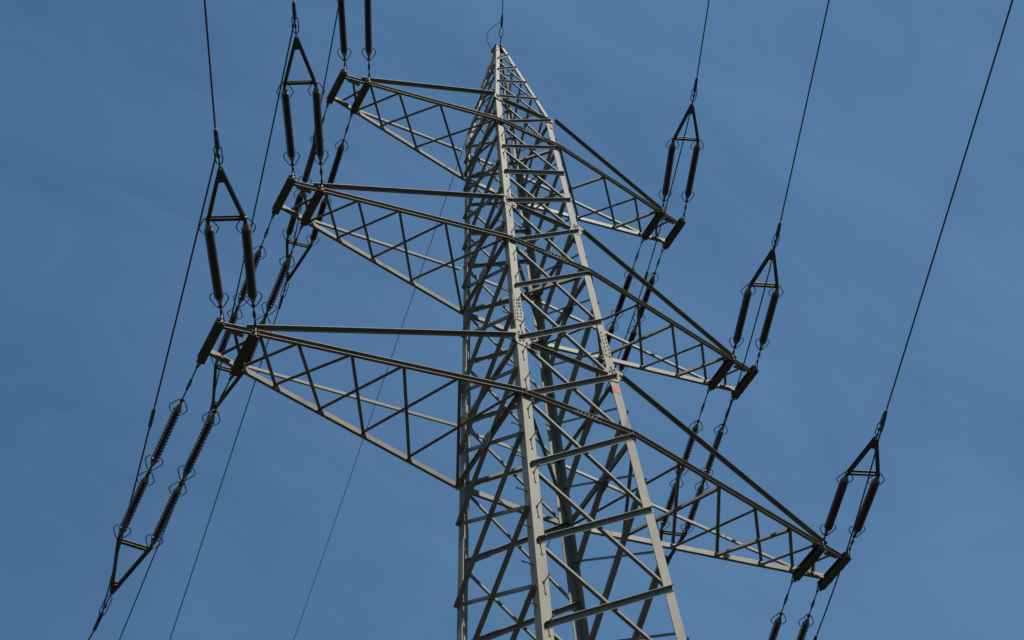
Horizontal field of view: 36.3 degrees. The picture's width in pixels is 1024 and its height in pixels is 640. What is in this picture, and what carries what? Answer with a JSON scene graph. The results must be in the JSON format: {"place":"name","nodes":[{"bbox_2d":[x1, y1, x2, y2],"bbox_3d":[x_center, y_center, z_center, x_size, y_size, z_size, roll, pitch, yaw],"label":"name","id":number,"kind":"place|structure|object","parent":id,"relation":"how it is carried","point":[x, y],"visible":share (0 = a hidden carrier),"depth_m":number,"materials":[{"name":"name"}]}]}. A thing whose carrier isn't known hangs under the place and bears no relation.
{"place":"outdoors","nodes":[
{"label":"outdoors","id":0,"kind":"place"},
{"bbox_2d":[0,0,1023,639],"label":"sky","id":1,"kind":"structure","parent":0,"point":[107,144],"materials":[{"name":"blue"}]},
{"label":"ground","id":2,"kind":"structure","parent":0,"visible":0},
{"bbox_2d":[196,43,850,639],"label":"lattice tower","id":3,"kind":"structure","parent":2,"relation":"on","point":[554,457],"depth_m":31.55,"materials":[{"name":"metal"}]},
{"bbox_2d":[113,363,198,538],"bbox_3d":[-6.519,2.400,28.839,0.347,0.254,4.296,21,-66,-18],"label":"insulator string","id":4,"kind":"object","parent":3,"relation":"attached to","point":[158,450],"visible":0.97,"depth_m":28.84,"materials":[{"name":"brown ceramic"}]},
{"bbox_2d":[145,375,231,548],"bbox_3d":[-5.960,2.618,29.038,0.347,0.254,4.284,21,-66,-18],"label":"insulator string","id":5,"kind":"object","parent":3,"relation":"attached to","point":[187,469],"visible":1,"depth_m":29.07,"materials":[{"name":"brown ceramic"}]},
{"bbox_2d":[110,536,151,594],"bbox_3d":[-7.462,4.747,29.954,0.696,0.279,1.301,22,-59,-19],"label":"yoke frame","id":6,"kind":"object","parent":5,"relation":"attached to","point":[114,586],"visible":0.95,"depth_m":29.89,"materials":[{"name":"grey metal"}]},
{"bbox_2d":[88,594,112,639],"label":"conductor","id":7,"kind":"object","parent":6,"relation":"attached to","point":[99,618],"visible":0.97,"depth_m":30.41,"materials":[{"name":"metal"}]},
{"bbox_2d":[199,217,228,319],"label":"insulator string","id":8,"kind":"object","parent":3,"relation":"attached to","point":[209,233],"visible":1,"depth_m":26.78,"materials":[{"name":"brown ceramic"}]},
{"bbox_2d":[205,167,246,222],"bbox_3d":[-4.814,-2.082,26.073,0.695,0.127,1.033,-2,-54,-3],"label":"yoke frame","id":9,"kind":"object","parent":8,"relation":"attached to","point":[221,176],"visible":1,"depth_m":26.13,"materials":[{"name":"grey metal"}]},
{"bbox_2d":[204,0,222,169],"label":"conductor","id":10,"kind":"object","parent":9,"relation":"attached to","point":[217,146],"visible":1,"depth_m":25.15,"materials":[{"name":"metal"}]},
{"bbox_2d":[101,150,217,615],"bbox_3d":[-6.381,1.593,27.787,0.068,1.278,10.280,13,-56,-13],"label":"jumper wire","id":11,"kind":"object","parent":10,"relation":"hanging from","point":[152,415],"visible":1,"depth_m":26.88,"materials":[{"name":"metal"}]},
{"bbox_2d":[211,213,273,365],"bbox_3d":[-5.807,-0.672,33.937,0.347,0.254,4.319,17,-58,-16],"label":"insulator string","id":12,"kind":"object","parent":3,"relation":"attached to","point":[257,255],"visible":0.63,"depth_m":33.99,"materials":[{"name":"brown ceramic"}]},
{"bbox_2d":[211,365,243,411],"bbox_3d":[-6.627,1.547,35.352,0.693,0.136,1.321,22,-59,-19],"label":"yoke frame","id":13,"kind":"object","parent":12,"relation":"attached to","point":[231,386],"visible":0.72,"depth_m":35.25,"materials":[{"name":"grey metal"}]},
{"bbox_2d":[119,412,211,639],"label":"conductor","id":14,"kind":"object","parent":13,"relation":"attached to","point":[150,564],"visible":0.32,"depth_m":38.38,"materials":[{"name":"metal"}]},
{"bbox_2d":[208,20,294,417],"bbox_3d":[-5.631,-1.516,33.041,0.068,1.016,10.328,11,-56,-12],"label":"jumper wire","id":15,"kind":"object","parent":14,"relation":"hanging from","point":[255,205],"visible":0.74,"depth_m":31.84,"materials":[{"name":"metal"}]},
{"bbox_2d":[236,216,262,331],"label":"insulator string","id":16,"kind":"object","parent":3,"relation":"attached to","point":[251,291],"visible":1,"depth_m":26.83,"materials":[{"name":"brown ceramic"}]},
{"bbox_2d":[245,224,301,365],"bbox_3d":[-5.232,-0.469,34.126,0.347,0.254,4.261,17,-58,-16],"label":"insulator string","id":17,"kind":"object","parent":3,"relation":"attached to","point":[277,285],"visible":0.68,"depth_m":33.94,"materials":[{"name":"brown ceramic"}]},
{"bbox_2d":[276,82,299,174],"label":"insulator string","id":18,"kind":"object","parent":3,"relation":"attached to","point":[289,134],"visible":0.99,"depth_m":31.74,"materials":[{"name":"brown ceramic"}]},
{"bbox_2d":[283,36,316,86],"bbox_3d":[-4.253,-5.144,31.105,0.695,0.198,1.035,-2,-54,-3],"label":"yoke frame","id":19,"kind":"object","parent":18,"relation":"attached to","point":[297,45],"visible":1,"depth_m":31.15,"materials":[{"name":"grey metal"}]},
{"bbox_2d":[291,0,298,37],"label":"conductor","id":20,"kind":"object","parent":19,"relation":"attached to","point":[294,16],"visible":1,"depth_m":30.60,"materials":[{"name":"metal"}]},
{"bbox_2d":[282,104,327,240],"bbox_3d":[-5.104,-3.703,38.989,0.347,0.253,4.343,13,-53,-13],"label":"insulator string","id":21,"kind":"object","parent":3,"relation":"attached to","point":[290,227],"visible":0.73,"depth_m":39.30,"materials":[{"name":"brown ceramic"}]},
{"bbox_2d":[286,240,311,281],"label":"yoke frame","id":22,"kind":"object","parent":21,"relation":"attached to","point":[291,274],"visible":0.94,"depth_m":40.45,"materials":[{"name":"grey metal"}]},
{"bbox_2d":[170,281,288,639],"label":"conductor","id":23,"kind":"object","parent":22,"relation":"attached to","point":[280,302],"visible":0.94,"depth_m":44.77,"materials":[{"name":"metal"}]},
{"bbox_2d":[282,0,339,297],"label":"jumper wire","id":24,"kind":"object","parent":23,"relation":"hanging from","point":[313,140],"visible":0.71,"depth_m":37.59,"materials":[{"name":"metal"}]},
{"bbox_2d":[308,81,328,187],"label":"insulator string","id":25,"kind":"object","parent":3,"relation":"attached to","point":[318,128],"visible":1,"depth_m":31.79,"materials":[{"name":"brown ceramic"}]},
{"bbox_2d":[306,113,351,245],"bbox_3d":[-4.529,-3.523,39.161,0.347,0.253,4.237,13,-53,-13],"label":"insulator string","id":26,"kind":"object","parent":3,"relation":"attached to","point":[331,179],"visible":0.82,"depth_m":39.01,"materials":[{"name":"brown ceramic"}]},
{"bbox_2d":[336,0,351,70],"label":"insulator string","id":27,"kind":"object","parent":3,"relation":"attached to","point":[342,30],"visible":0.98,"depth_m":36.67,"materials":[{"name":"brown ceramic"}]},
{"bbox_2d":[362,0,375,80],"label":"insulator string","id":28,"kind":"object","parent":3,"relation":"attached to","point":[368,48],"visible":1,"depth_m":36.71,"materials":[{"name":"brown ceramic"}]},
{"bbox_2d":[294,61,493,638],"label":"earth wire","id":29,"kind":"object","parent":3,"relation":"attached to","point":[383,380],"visible":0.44,"depth_m":50.46,"materials":[{"name":"metal"}]},
{"bbox_2d":[487,2,502,51],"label":"earth wire","id":30,"kind":"object","parent":3,"relation":"attached to","point":[501,24],"visible":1,"depth_m":43.72,"materials":[{"name":"metal"}]},
{"bbox_2d":[593,239,642,367],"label":"insulator string","id":31,"kind":"object","parent":3,"relation":"attached to","point":[621,300],"visible":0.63,"depth_m":41.60,"materials":[{"name":"brown ceramic"}]},
{"bbox_2d":[615,246,663,373],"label":"insulator string","id":32,"kind":"object","parent":3,"relation":"attached to","point":[633,333],"visible":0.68,"depth_m":41.89,"materials":[{"name":"brown ceramic"}]},
{"bbox_2d":[658,137,678,209],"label":"insulator string","id":33,"kind":"object","parent":3,"relation":"attached to","point":[668,169],"visible":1,"depth_m":39.38,"materials":[{"name":"brown ceramic"}]},
{"bbox_2d":[672,103,699,141],"bbox_3d":[4.379,-4.879,38.689,0.695,0.122,1.033,2,-54,-6],"label":"yoke frame","id":34,"kind":"object","parent":33,"relation":"attached to","point":[676,137],"visible":1,"depth_m":38.75,"materials":[{"name":"grey metal"}]},
{"bbox_2d":[690,0,709,105],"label":"conductor","id":35,"kind":"object","parent":34,"relation":"attached to","point":[695,84],"visible":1,"depth_m":37.79,"materials":[{"name":"metal"}]},
{"bbox_2d":[591,92,694,424],"bbox_3d":[3.347,-1.134,40.681,0.068,0.965,10.450,8,-55,-10],"label":"jumper wire","id":36,"kind":"object","parent":35,"relation":"hanging from","point":[646,275],"visible":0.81,"depth_m":39.42,"materials":[{"name":"metal"}]},
{"bbox_2d":[656,387,708,530],"bbox_3d":[4.128,3.331,37.403,0.347,0.254,4.376,8,-60,-10],"label":"insulator string","id":37,"kind":"object","parent":3,"relation":"attached to","point":[685,457],"visible":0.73,"depth_m":37.39,"materials":[{"name":"brown ceramic"}]},
{"bbox_2d":[659,530,686,563],"bbox_3d":[3.728,5.672,38.736,0.715,0.211,1.339,22,-59,-19],"label":"yoke frame","id":38,"kind":"object","parent":37,"relation":"attached to","point":[665,532],"visible":0.52,"depth_m":38.54,"materials":[{"name":"grey metal"}]},
{"bbox_2d":[681,139,703,218],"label":"insulator string","id":39,"kind":"object","parent":3,"relation":"attached to","point":[692,170],"visible":1,"depth_m":39.46,"materials":[{"name":"brown ceramic"}]},
{"bbox_2d":[681,396,731,533],"bbox_3d":[4.720,3.490,37.561,0.347,0.254,4.204,8,-60,-10],"label":"insulator string","id":40,"kind":"object","parent":3,"relation":"attached to","point":[692,517],"visible":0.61,"depth_m":37.59,"materials":[{"name":"brown ceramic"}]},
{"bbox_2d":[729,283,755,356],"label":"insulator string","id":41,"kind":"object","parent":3,"relation":"attached to","point":[747,294],"visible":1,"depth_m":35.05,"materials":[{"name":"brown ceramic"}]},
{"bbox_2d":[754,285,783,366],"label":"insulator string","id":42,"kind":"object","parent":3,"relation":"attached to","point":[774,296],"visible":1,"depth_m":35.13,"materials":[{"name":"brown ceramic"}]},
{"bbox_2d":[748,249,778,288],"bbox_3d":[5.627,-1.119,34.316,0.695,0.146,1.034,3,-54,-6],"label":"yoke frame","id":43,"kind":"object","parent":42,"relation":"attached to","point":[759,271],"visible":0.98,"depth_m":34.39,"materials":[{"name":"grey metal"}]},
{"bbox_2d":[772,0,829,250],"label":"conductor","id":44,"kind":"object","parent":43,"relation":"attached to","point":[778,229],"visible":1,"depth_m":32.34,"materials":[{"name":"metal"}]},
{"bbox_2d":[657,237,777,585],"bbox_3d":[4.677,2.667,36.297,0.068,0.973,10.467,8,-55,-10],"label":"jumper wire","id":45,"kind":"object","parent":44,"relation":"hanging from","point":[719,438],"visible":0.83,"depth_m":35.19,"materials":[{"name":"metal"}]},
{"bbox_2d":[768,575,793,639],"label":"insulator string","id":46,"kind":"object","parent":3,"relation":"attached to","point":[776,626],"visible":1,"depth_m":32.66,"materials":[{"name":"brown ceramic"}]},
{"bbox_2d":[796,584,818,639],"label":"insulator string","id":47,"kind":"object","parent":3,"relation":"attached to","point":[805,626],"visible":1,"depth_m":32.78,"materials":[{"name":"brown ceramic"}]},
{"bbox_2d":[819,470,853,543],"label":"insulator string","id":48,"kind":"object","parent":3,"relation":"attached to","point":[843,482],"visible":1,"depth_m":30.78,"materials":[{"name":"brown ceramic"}]},
{"bbox_2d":[847,472,884,552],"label":"insulator string","id":49,"kind":"object","parent":3,"relation":"attached to","point":[875,483],"visible":0.95,"depth_m":30.86,"materials":[{"name":"brown ceramic"}]},
{"bbox_2d":[845,436,880,476],"bbox_3d":[6.856,2.632,30.003,0.695,0.190,1.035,3,-54,-6],"label":"yoke frame","id":50,"kind":"object","parent":49,"relation":"attached to","point":[872,443],"visible":0.98,"depth_m":30.09,"materials":[{"name":"grey metal"}]},
{"bbox_2d":[875,0,1012,439],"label":"conductor","id":51,"kind":"object","parent":50,"relation":"attached to","point":[883,419],"visible":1,"depth_m":26.53,"materials":[{"name":"metal"}]},
{"bbox_2d":[813,426,882,639],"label":"jumper wire","id":52,"kind":"object","parent":51,"relation":"attached to","point":[815,636],"visible":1,"depth_m":30.20,"materials":[{"name":"metal"}]}
]}

